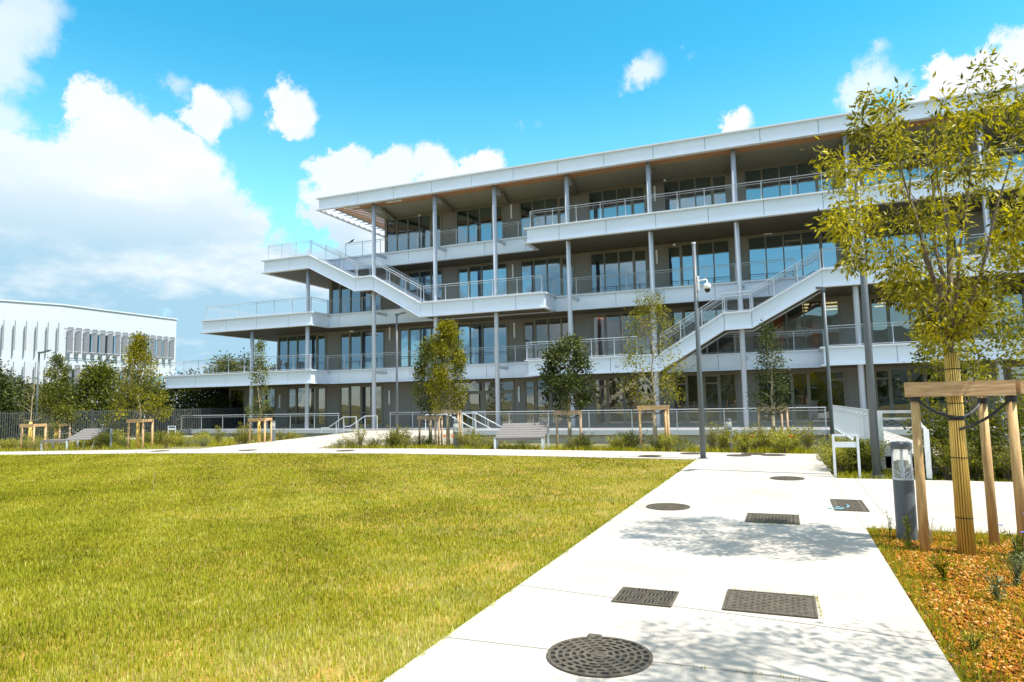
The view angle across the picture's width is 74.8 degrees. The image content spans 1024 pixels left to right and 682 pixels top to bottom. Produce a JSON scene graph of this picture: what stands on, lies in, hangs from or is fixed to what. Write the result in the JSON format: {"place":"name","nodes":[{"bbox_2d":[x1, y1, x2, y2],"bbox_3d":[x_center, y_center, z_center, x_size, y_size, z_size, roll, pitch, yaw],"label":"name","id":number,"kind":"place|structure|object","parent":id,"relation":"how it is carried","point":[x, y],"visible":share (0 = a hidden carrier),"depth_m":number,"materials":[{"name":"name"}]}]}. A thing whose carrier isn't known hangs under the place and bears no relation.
{"place":"outdoors","nodes":[
{"label":"outdoors","id":0,"kind":"place"},
{"bbox_2d":[202,430,467,448],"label":"entrance path","id":1,"kind":"structure","parent":0,"point":[313,442],"depth_m":30.93,"materials":[{"name":"concrete"}]},
{"bbox_2d":[0,452,696,681],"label":"lawn","id":2,"kind":"structure","parent":0,"point":[274,667],"depth_m":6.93,"materials":[{"name":"plant"}]},
{"bbox_2d":[0,448,960,681],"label":"path","id":3,"kind":"structure","parent":0,"point":[836,565],"depth_m":5.56,"materials":[{"name":"concrete"}]},
{"bbox_2d":[547,633,652,677],"bbox_3d":[0.553,1.975,4.214,0.660,0.012,0.685,-3,-6,22],"label":"manhole cover","id":4,"kind":"object","parent":3,"relation":"on","point":[594,655],"visible":1,"depth_m":4.17,"materials":[{"name":"black metal"}]},
{"bbox_2d":[611,587,678,607],"bbox_3d":[1.088,2.076,5.437,0.470,0.013,0.420,-3,-6,22],"label":"drain hatch","id":5,"kind":"object","parent":3,"relation":"on","point":[649,597],"visible":1,"depth_m":5.41,"materials":[{"name":"black metal"}]},
{"bbox_2d":[646,503,689,509],"bbox_3d":[2.326,2.468,9.979,0.640,0.012,0.640,-3,-6,22],"label":"manhole cover","id":6,"kind":"object","parent":3,"relation":"on","point":[666,506],"visible":1,"depth_m":9.96,"materials":[{"name":"black metal"}]},
{"bbox_2d":[427,450,933,681],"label":"path joint","id":7,"kind":"object","parent":3,"relation":"on","point":[724,612],"visible":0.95,"depth_m":4.59,"materials":[{"name":"grey concrete"}]},
{"bbox_2d":[722,589,817,618],"bbox_3d":[2.006,2.037,5.207,0.665,0.013,0.560,-3,-6,22],"label":"drain hatch","id":8,"kind":"object","parent":3,"relation":"on","point":[792,605],"visible":1,"depth_m":5.18,"materials":[{"name":"black metal"}]},
{"bbox_2d":[745,513,799,524],"bbox_3d":[3.441,2.342,8.843,0.655,0.013,0.680,-3,-6,22],"label":"drain hatch","id":9,"kind":"object","parent":3,"relation":"on","point":[773,518],"visible":1,"depth_m":8.81,"materials":[{"name":"black metal"}]},
{"bbox_2d":[830,499,869,511],"bbox_3d":[4.931,2.401,9.802,0.435,0.013,1.080,-3,-6,22],"label":"drain hatch","id":10,"kind":"object","parent":3,"relation":"on","point":[857,505],"visible":0.98,"depth_m":9.76,"materials":[{"name":"black metal"}]},
{"bbox_2d":[0,412,1021,481],"bbox_3d":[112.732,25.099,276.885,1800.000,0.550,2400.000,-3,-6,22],"label":"ground","id":11,"kind":"structure","parent":0,"point":[531,444],"depth_m":29.70,"materials":[{"name":"green plant"}]},
{"bbox_2d":[0,359,28,439],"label":"background tree","id":12,"kind":"object","parent":11,"relation":"on","point":[6,392],"visible":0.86,"depth_m":46.01,"materials":[{"name":"green plant"}]},
{"bbox_2d":[1,372,39,438],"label":"background tree","id":13,"kind":"object","parent":11,"relation":"on","point":[24,386],"visible":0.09,"depth_m":50.84,"materials":[{"name":"green plant"}]},
{"bbox_2d":[12,377,49,449],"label":"young tree","id":14,"kind":"object","parent":11,"relation":"on","point":[29,433],"visible":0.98,"depth_m":29.57,"materials":[{"name":"green plant"}]},
{"bbox_2d":[4,377,90,439],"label":"background tree","id":15,"kind":"object","parent":11,"relation":"on","point":[28,397],"visible":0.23,"depth_m":47.33,"materials":[{"name":"green plant"}]},
{"bbox_2d":[33,351,79,444],"bbox_3d":[-21.665,2.932,31.926,1.854,4.912,1.893,-3,-6,22],"label":"young tree","id":16,"kind":"object","parent":11,"relation":"on","point":[61,410],"visible":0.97,"depth_m":31.87,"materials":[{"name":"green plant"}]},
{"bbox_2d":[40,428,112,450],"bbox_3d":[-18.807,4.292,28.939,2.570,0.969,0.850,-1,-5,-2],"label":"reclining bench","id":17,"kind":"object","parent":11,"relation":"on","point":[85,434],"visible":0.89,"depth_m":28.87,"materials":[{"name":"grey wood"}]},
{"bbox_2d":[0,299,177,432],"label":"white building","id":18,"kind":"structure","parent":11,"relation":"on","point":[79,336],"depth_m":61.20,"materials":[{"name":"white concrete"}]},
{"bbox_2d":[63,354,132,436],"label":"background tree","id":19,"kind":"object","parent":11,"relation":"on","point":[95,385],"visible":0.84,"depth_m":48.52,"materials":[{"name":"green plant"}]},
{"bbox_2d":[0,407,242,441],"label":"metal fence","id":20,"kind":"object","parent":11,"relation":"on","point":[134,417],"visible":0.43,"depth_m":45.44,"materials":[{"name":"grey metal"}]},
{"bbox_2d":[98,328,174,447],"bbox_3d":[-16.207,2.192,29.191,2.489,5.618,2.492,-2,-5,7],"label":"young tree","id":21,"kind":"object","parent":11,"relation":"on","point":[137,353],"visible":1,"depth_m":28.93,"materials":[{"name":"green plant"}]},
{"bbox_2d":[126,419,153,448],"bbox_3d":[-16.054,4.210,29.007,0.990,1.660,0.722,-3,-6,22],"label":"tree stake frame","id":22,"kind":"object","parent":11,"relation":"on","point":[141,421],"visible":0.9,"depth_m":28.86,"materials":[{"name":"brown wood"}]},
{"bbox_2d":[105,374,179,435],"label":"background tree","id":23,"kind":"object","parent":11,"relation":"on","point":[136,404],"visible":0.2,"depth_m":51.32,"materials":[{"name":"green plant"}]},
{"bbox_2d":[0,436,313,451],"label":"bed ground cover","id":24,"kind":"object","parent":11,"relation":"on","point":[71,447],"visible":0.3,"depth_m":29.45,"materials":[{"name":"green plant"}]},
{"bbox_2d":[146,368,215,433],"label":"background tree","id":25,"kind":"object","parent":11,"relation":"on","point":[185,396],"visible":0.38,"depth_m":52.58,"materials":[{"name":"green plant"}]},
{"bbox_2d":[184,389,238,429],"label":"background tree","id":26,"kind":"object","parent":11,"relation":"on","point":[216,401],"visible":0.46,"depth_m":51.67,"materials":[{"name":"green plant"}]},
{"bbox_2d":[192,350,245,412],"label":"background tree","id":27,"kind":"object","parent":11,"relation":"on","point":[224,368],"visible":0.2,"depth_m":54.45,"materials":[{"name":"green plant"}]},
{"bbox_2d":[244,338,275,442],"bbox_3d":[-11.569,2.446,30.751,1.422,5.278,1.285,1,-6,-25],"label":"young tree","id":28,"kind":"object","parent":11,"relation":"on","point":[258,348],"visible":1,"depth_m":30.66,"materials":[{"name":"green plant"}]},
{"bbox_2d":[395,312,405,430],"bbox_3d":[-5.962,1.914,35.826,0.715,6.946,0.265,-3,-6,22],"label":"street lamp","id":29,"kind":"object","parent":11,"relation":"on","point":[398,314],"visible":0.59,"depth_m":35.92,"materials":[{"name":"silver metal"}]},
{"bbox_2d":[407,333,450,441],"bbox_3d":[-3.390,2.160,27.988,1.932,5.028,2.096,-3,-6,22],"label":"young tree","id":30,"kind":"object","parent":11,"relation":"on","point":[423,372],"visible":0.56,"depth_m":27.87,"materials":[{"name":"green plant"}]},
{"bbox_2d":[420,318,470,448],"bbox_3d":[-2.589,1.762,26.233,2.003,5.471,2.073,-3,-6,22],"label":"young tree","id":31,"kind":"object","parent":11,"relation":"on","point":[447,334],"visible":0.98,"depth_m":26.09,"materials":[{"name":"green plant"}]},
{"bbox_2d":[433,409,461,447],"bbox_3d":[-2.422,3.621,26.219,1.120,1.860,0.722,-3,-6,22],"label":"tree stake frame","id":32,"kind":"object","parent":11,"relation":"on","point":[457,413],"visible":0.73,"depth_m":26.11,"materials":[{"name":"brown wood"}]},
{"bbox_2d":[493,423,550,449],"bbox_3d":[0.381,3.412,23.652,1.900,0.980,1.266,-2,-5,8],"label":"reclining bench","id":33,"kind":"object","parent":11,"relation":"on","point":[522,431],"visible":0.88,"depth_m":23.79,"materials":[{"name":"grey wood"}]},
{"bbox_2d":[535,332,598,447],"bbox_3d":[2.092,1.955,24.631,2.398,4.614,2.538,-3,-6,22],"label":"young tree","id":34,"kind":"object","parent":11,"relation":"on","point":[567,381],"visible":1,"depth_m":24.53,"materials":[{"name":"green plant"}]},
{"bbox_2d":[554,410,581,449],"bbox_3d":[2.185,3.442,24.684,1.040,1.760,0.722,-3,-6,22],"label":"tree stake frame","id":35,"kind":"object","parent":11,"relation":"on","point":[570,412],"visible":0.84,"depth_m":24.45,"materials":[{"name":"brown wood"}]},
{"bbox_2d":[323,443,820,453],"bbox_3d":[2.332,4.005,24.753,18.494,0.779,6.089,-3,-6,22],"label":"bed ground cover","id":36,"kind":"object","parent":11,"relation":"on","point":[802,450],"visible":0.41,"depth_m":22.39,"materials":[{"name":"green plant"}]},
{"bbox_2d":[162,84,1023,445],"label":"office building","id":37,"kind":"structure","parent":11,"relation":"on","point":[512,270],"depth_m":40.66,"materials":[{"name":"grey concrete"}]},
{"bbox_2d":[230,389,244,426],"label":"window","id":38,"kind":"structure","parent":37,"relation":"in","point":[238,395],"depth_m":51.91,"materials":[{"name":"black glass"}]},
{"bbox_2d":[256,388,275,426],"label":"window","id":39,"kind":"structure","parent":37,"relation":"in","point":[272,393],"depth_m":50.78,"materials":[{"name":"grey glass"}]},
{"bbox_2d":[289,389,312,423],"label":"side window","id":40,"kind":"structure","parent":37,"relation":"in","point":[301,392],"depth_m":59.90,"materials":[{"name":"grey glass"}]},
{"bbox_2d":[278,333,326,370],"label":"window","id":41,"kind":"structure","parent":37,"relation":"in","point":[295,344],"depth_m":50.01,"materials":[{"name":"blue glass"}]},
{"bbox_2d":[286,386,326,426],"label":"window","id":42,"kind":"structure","parent":37,"relation":"in","point":[316,413],"depth_m":49.28,"materials":[{"name":"brown metal"}]},
{"bbox_2d":[330,275,381,313],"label":"window","id":43,"kind":"structure","parent":37,"relation":"in","point":[337,291],"depth_m":48.76,"materials":[{"name":"blue glass"}]},
{"bbox_2d":[339,385,382,426],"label":"window","id":44,"kind":"structure","parent":37,"relation":"in","point":[361,386],"depth_m":47.62,"materials":[{"name":"brown metal"}]},
{"bbox_2d":[339,329,383,369],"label":"window","id":45,"kind":"structure","parent":37,"relation":"in","point":[358,342],"depth_m":48.05,"materials":[{"name":"blue glass"}]},
{"bbox_2d":[386,213,441,251],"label":"window","id":46,"kind":"structure","parent":37,"relation":"in","point":[421,224],"depth_m":47.16,"materials":[{"name":"blue glass"}]},
{"bbox_2d":[397,269,442,308],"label":"window","id":47,"kind":"structure","parent":37,"relation":"in","point":[424,277],"depth_m":46.50,"materials":[{"name":"blue glass"}]},
{"bbox_2d":[398,325,442,366],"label":"window","id":48,"kind":"structure","parent":37,"relation":"in","point":[407,337],"depth_m":46.47,"materials":[{"name":"blue glass"}]},
{"bbox_2d":[456,204,504,243],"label":"window","id":49,"kind":"structure","parent":37,"relation":"in","point":[480,216],"depth_m":45.25,"materials":[{"name":"blue glass"}]},
{"bbox_2d":[457,262,507,298],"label":"window","id":50,"kind":"structure","parent":37,"relation":"in","point":[479,273],"depth_m":44.88,"materials":[{"name":"blue glass"}]},
{"bbox_2d":[457,321,508,364],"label":"window","id":51,"kind":"structure","parent":37,"relation":"in","point":[476,336],"depth_m":44.43,"materials":[{"name":"blue glass"}]},
{"bbox_2d":[519,195,571,235],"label":"window","id":52,"kind":"structure","parent":37,"relation":"in","point":[559,201],"depth_m":43.54,"materials":[{"name":"blue glass"}]},
{"bbox_2d":[520,255,574,295],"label":"window","id":53,"kind":"structure","parent":37,"relation":"in","point":[553,268],"depth_m":43.08,"materials":[{"name":"blue glass"}]},
{"bbox_2d":[522,316,574,361],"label":"window","id":54,"kind":"structure","parent":37,"relation":"in","point":[528,320],"depth_m":43.05,"materials":[{"name":"glass"}]},
{"bbox_2d":[523,380,576,425],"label":"window","id":55,"kind":"structure","parent":37,"relation":"in","point":[524,381],"depth_m":42.61,"materials":[{"name":"grey metal"}]},
{"bbox_2d":[588,184,646,219],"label":"window","id":56,"kind":"structure","parent":37,"relation":"in","point":[638,190],"depth_m":41.71,"materials":[{"name":"blue glass"}]},
{"bbox_2d":[590,248,648,292],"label":"window","id":57,"kind":"structure","parent":37,"relation":"in","point":[631,261],"depth_m":41.32,"materials":[{"name":"blue glass"}]},
{"bbox_2d":[591,311,651,356],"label":"window","id":58,"kind":"structure","parent":37,"relation":"in","point":[610,317],"depth_m":41.31,"materials":[{"name":"grey metal"}]},
{"bbox_2d":[593,376,653,425],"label":"window","id":59,"kind":"structure","parent":37,"relation":"in","point":[633,377],"depth_m":40.79,"materials":[{"name":"grey metal"}]},
{"bbox_2d":[663,173,728,210],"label":"window","id":60,"kind":"structure","parent":37,"relation":"in","point":[717,179],"depth_m":39.94,"materials":[{"name":"blue glass"}]},
{"bbox_2d":[666,239,730,286],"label":"window","id":61,"kind":"structure","parent":37,"relation":"in","point":[717,252],"depth_m":39.54,"materials":[{"name":"blue glass"}]},
{"bbox_2d":[668,306,734,353],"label":"window","id":62,"kind":"structure","parent":37,"relation":"in","point":[688,311],"depth_m":39.54,"materials":[{"name":"grey metal"}]},
{"bbox_2d":[671,373,737,424],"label":"window","id":63,"kind":"structure","parent":37,"relation":"in","point":[703,375],"depth_m":38.82,"materials":[{"name":"grey metal"}]},
{"bbox_2d":[744,159,834,200],"bbox_3d":[15.715,-8.573,38.000,4.700,2.930,0.150,-3,-6,22],"label":"window","id":64,"kind":"structure","parent":37,"relation":"in","point":[803,168],"depth_m":38.11,"materials":[{"name":"blue glass"}]},
{"bbox_2d":[748,229,839,279],"bbox_3d":[15.799,-4.665,37.638,4.680,2.880,0.150,-3,-6,22],"label":"window","id":65,"kind":"structure","parent":37,"relation":"in","point":[797,245],"depth_m":37.73,"materials":[{"name":"blue glass"}]},
{"bbox_2d":[752,298,842,351],"bbox_3d":[15.819,-0.779,37.305,4.600,2.880,0.150,-3,-6,22],"label":"window","id":66,"kind":"structure","parent":37,"relation":"in","point":[798,309],"depth_m":36.91,"materials":[{"name":"grey metal"}]},
{"bbox_2d":[755,370,847,424],"bbox_3d":[15.935,3.125,36.915,4.600,2.930,0.120,-3,-6,22],"label":"window","id":67,"kind":"structure","parent":37,"relation":"in","point":[795,422],"depth_m":36.84,"materials":[{"name":"grey metal"}]},
{"bbox_2d":[859,141,961,184],"bbox_3d":[21.274,-8.885,35.764,4.700,2.930,0.150,-3,-6,22],"label":"window","id":68,"kind":"structure","parent":37,"relation":"in","point":[870,159],"depth_m":35.88,"materials":[{"name":"blue glass"}]},
{"bbox_2d":[864,215,969,263],"bbox_3d":[21.349,-4.977,35.407,4.700,2.880,0.150,-3,-6,22],"label":"window","id":69,"kind":"structure","parent":37,"relation":"in","point":[899,233],"depth_m":35.55,"materials":[{"name":"blue glass"}]},
{"bbox_2d":[868,289,976,344],"bbox_3d":[21.401,-1.092,35.061,4.750,2.880,0.150,-3,-6,22],"label":"window","id":70,"kind":"structure","parent":37,"relation":"in","point":[870,297],"depth_m":35.60,"materials":[{"name":"grey metal"}]},
{"bbox_2d":[874,367,981,423],"bbox_3d":[21.517,2.812,34.671,4.850,2.930,0.120,-3,-6,22],"label":"window","id":71,"kind":"structure","parent":37,"relation":"in","point":[888,370],"depth_m":35.17,"materials":[{"name":"grey metal"}]},
{"bbox_2d":[987,132,1023,169],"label":"window","id":72,"kind":"structure","parent":37,"relation":"in","point":[995,142],"depth_m":34.19,"materials":[{"name":"blue glass"}]},
{"bbox_2d":[1001,286,1023,338],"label":"window","id":73,"kind":"structure","parent":37,"relation":"in","point":[1015,293],"depth_m":33.62,"materials":[{"name":"blue glass"}]},
{"bbox_2d":[612,284,695,451],"bbox_3d":[4.706,1.010,22.585,2.558,5.923,2.851,0,-5,-13],"label":"young tree","id":74,"kind":"object","parent":11,"relation":"on","point":[654,308],"visible":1,"depth_m":22.41,"materials":[{"name":"green plant"}]},
{"bbox_2d":[637,405,670,450],"bbox_3d":[4.828,3.086,22.448,1.060,1.860,0.722,-3,-6,22],"label":"tree stake frame","id":75,"kind":"object","parent":11,"relation":"on","point":[665,408],"visible":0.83,"depth_m":22.29,"materials":[{"name":"brown wood"}]},
{"bbox_2d":[692,242,710,458],"bbox_3d":[5.202,0.256,18.165,0.539,6.000,0.260,-3,-6,22],"label":"camera pole","id":76,"kind":"object","parent":11,"relation":"on","point":[707,285],"visible":0.97,"depth_m":18.16,"materials":[{"name":"silver metal"}]},
{"bbox_2d":[723,432,760,452],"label":"shrub","id":77,"kind":"object","parent":11,"relation":"on","point":[744,444],"visible":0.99,"depth_m":19.96,"materials":[{"name":"green plant"}]},
{"bbox_2d":[746,319,794,447],"bbox_3d":[9.384,1.680,24.367,1.792,5.133,1.741,-3,-6,22],"label":"young tree","id":78,"kind":"object","parent":11,"relation":"on","point":[767,354],"visible":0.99,"depth_m":24.35,"materials":[{"name":"green plant"}]},
{"bbox_2d":[756,406,789,434],"bbox_3d":[9.547,3.349,24.405,1.090,1.910,0.722,-3,-6,22],"label":"tree stake frame","id":79,"kind":"object","parent":11,"relation":"on","point":[781,415],"visible":0.51,"depth_m":24.25,"materials":[{"name":"brown wood"}]},
{"bbox_2d":[765,431,803,452],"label":"shrub","id":80,"kind":"object","parent":11,"relation":"on","point":[782,444],"visible":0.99,"depth_m":19.63,"materials":[{"name":"green plant"}]},
{"bbox_2d":[793,422,827,452],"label":"shrub","id":81,"kind":"object","parent":11,"relation":"on","point":[808,440],"visible":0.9,"depth_m":20.42,"materials":[{"name":"green plant"}]},
{"bbox_2d":[815,287,834,437],"bbox_3d":[10.427,1.040,22.200,0.358,5.772,0.231,-3,-6,22],"label":"street lamp","id":82,"kind":"object","parent":11,"relation":"on","point":[823,290],"visible":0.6,"depth_m":22.16,"materials":[{"name":"silver metal"}]},
{"bbox_2d":[818,443,861,473],"bbox_3d":[7.046,2.532,14.385,0.839,0.756,0.948,-4,-6,32],"label":"shrub","id":83,"kind":"object","parent":11,"relation":"on","point":[839,459],"visible":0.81,"depth_m":14.28,"materials":[{"name":"green plant"}]},
{"bbox_2d":[831,434,860,478],"bbox_3d":[6.640,2.298,13.295,0.484,0.890,0.040,-3,-5,16],"label":"bicycle stand","id":84,"kind":"object","parent":11,"relation":"on","point":[845,444],"visible":0.82,"depth_m":13.30,"materials":[{"name":"silver metal"}]},
{"bbox_2d":[843,441,882,473],"bbox_3d":[7.519,2.566,14.485,0.906,0.862,0.743,-3,-6,22],"label":"bush","id":85,"kind":"object","parent":11,"relation":"on","point":[867,455],"visible":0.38,"depth_m":14.34,"materials":[{"name":"green plant"}]},
{"bbox_2d":[850,163,884,478],"bbox_3d":[7.112,-0.387,13.461,0.273,6.390,0.633,-5,-6,33],"label":"street lamp","id":86,"kind":"object","parent":11,"relation":"on","point":[874,436],"visible":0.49,"depth_m":13.47,"materials":[{"name":"silver metal"}]},
{"bbox_2d":[826,460,914,478],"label":"verge grass","id":87,"kind":"structure","parent":11,"relation":"on","point":[852,474],"depth_m":13.75,"materials":[{"name":"green plant"}]},
{"bbox_2d":[833,405,977,478],"bbox_3d":[11.699,3.208,21.415,1.710,2.263,18.920,-3,-6,22],"label":"footbridge","id":88,"kind":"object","parent":11,"relation":"on","point":[850,420],"visible":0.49,"depth_m":17.16,"materials":[{"name":"metal"}]},
{"bbox_2d":[931,437,974,480],"bbox_3d":[8.346,2.249,12.760,0.681,0.868,0.686,-3,-6,23],"label":"shrub","id":89,"kind":"object","parent":11,"relation":"on","point":[945,469],"visible":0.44,"depth_m":12.79,"materials":[{"name":"green plant"}]},
{"bbox_2d":[894,276,1023,471],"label":"young tree","id":90,"kind":"object","parent":11,"relation":"on","point":[973,368],"visible":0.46,"depth_m":13.60,"materials":[{"name":"green plant"}]},
{"bbox_2d":[922,436,1001,475],"bbox_3d":[8.467,2.229,12.832,1.412,0.961,1.281,3,-6,-35],"label":"shrub","id":91,"kind":"object","parent":11,"relation":"on","point":[969,448],"visible":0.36,"depth_m":12.66,"materials":[{"name":"green plant"}]},
{"bbox_2d":[913,411,1012,480],"bbox_3d":[8.803,2.086,13.169,1.770,1.428,1.254,-3,-6,22],"label":"bush","id":92,"kind":"object","parent":11,"relation":"on","point":[971,433],"visible":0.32,"depth_m":13.05,"materials":[{"name":"green plant"}]},
{"bbox_2d":[935,447,1010,480],"bbox_3d":[8.691,2.334,12.623,1.110,0.669,1.442,-1,-5,-6],"label":"shrub","id":93,"kind":"object","parent":11,"relation":"on","point":[978,469],"visible":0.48,"depth_m":12.59,"materials":[{"name":"green plant"}]},
{"bbox_2d":[969,395,1023,476],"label":"bush","id":94,"kind":"object","parent":11,"relation":"on","point":[998,435],"visible":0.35,"depth_m":13.12,"materials":[{"name":"green plant"}]},
{"bbox_2d":[978,437,1023,476],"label":"shrub","id":95,"kind":"object","parent":11,"relation":"on","point":[1002,458],"visible":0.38,"depth_m":12.39,"materials":[{"name":"green plant"}]},
{"bbox_2d":[0,0,1023,408],"label":"sky","id":96,"kind":"structure","parent":0,"point":[153,153],"materials":[{"name":"blue"}]},
{"bbox_2d":[835,478,1016,535],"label":"cross path","id":97,"kind":"structure","parent":0,"point":[940,503],"depth_m":9.93,"materials":[{"name":"concrete"}]},
{"bbox_2d":[866,523,1023,681],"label":"mulch bed ground","id":98,"kind":"structure","parent":0,"point":[955,619],"depth_m":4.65,"materials":[{"name":"brown wood"}]},
{"bbox_2d":[890,441,917,540],"bbox_3d":[4.400,1.737,7.507,0.217,1.200,0.217,-3,-6,22],"label":"bollard lamp","id":99,"kind":"object","parent":98,"relation":"on","point":[903,481],"visible":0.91,"depth_m":7.44,"materials":[{"name":"silver metal"}]},
{"bbox_2d":[799,42,1023,555],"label":"young hackberry tree","id":100,"kind":"object","parent":98,"relation":"on","point":[948,337],"visible":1,"depth_m":6.82,"materials":[{"name":"green plant"}]},
{"bbox_2d":[923,549,957,580],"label":"wild plant","id":101,"kind":"object","parent":98,"relation":"on","point":[942,571],"visible":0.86,"depth_m":5.77,"materials":[{"name":"green plant"}]},
{"bbox_2d":[904,380,1023,552],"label":"tree stake frame","id":102,"kind":"object","parent":98,"relation":"on","point":[1010,390],"visible":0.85,"depth_m":6.85,"materials":[{"name":"brown wood"}]},
{"bbox_2d":[955,622,991,652],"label":"wild plant","id":103,"kind":"object","parent":98,"relation":"on","point":[975,644],"visible":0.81,"depth_m":4.18,"materials":[{"name":"green plant"}]},
{"bbox_2d":[976,566,1008,601],"bbox_3d":[3.742,1.900,5.172,0.214,0.300,0.193,2,-6,-30],"label":"wild plant","id":104,"kind":"object","parent":98,"relation":"on","point":[995,587],"visible":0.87,"depth_m":5.18,"materials":[{"name":"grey plant"}]},
{"bbox_2d":[999,548,1023,585],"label":"wild plant","id":105,"kind":"object","parent":98,"relation":"on","point":[1017,568],"visible":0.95,"depth_m":5.59,"materials":[{"name":"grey plant"}]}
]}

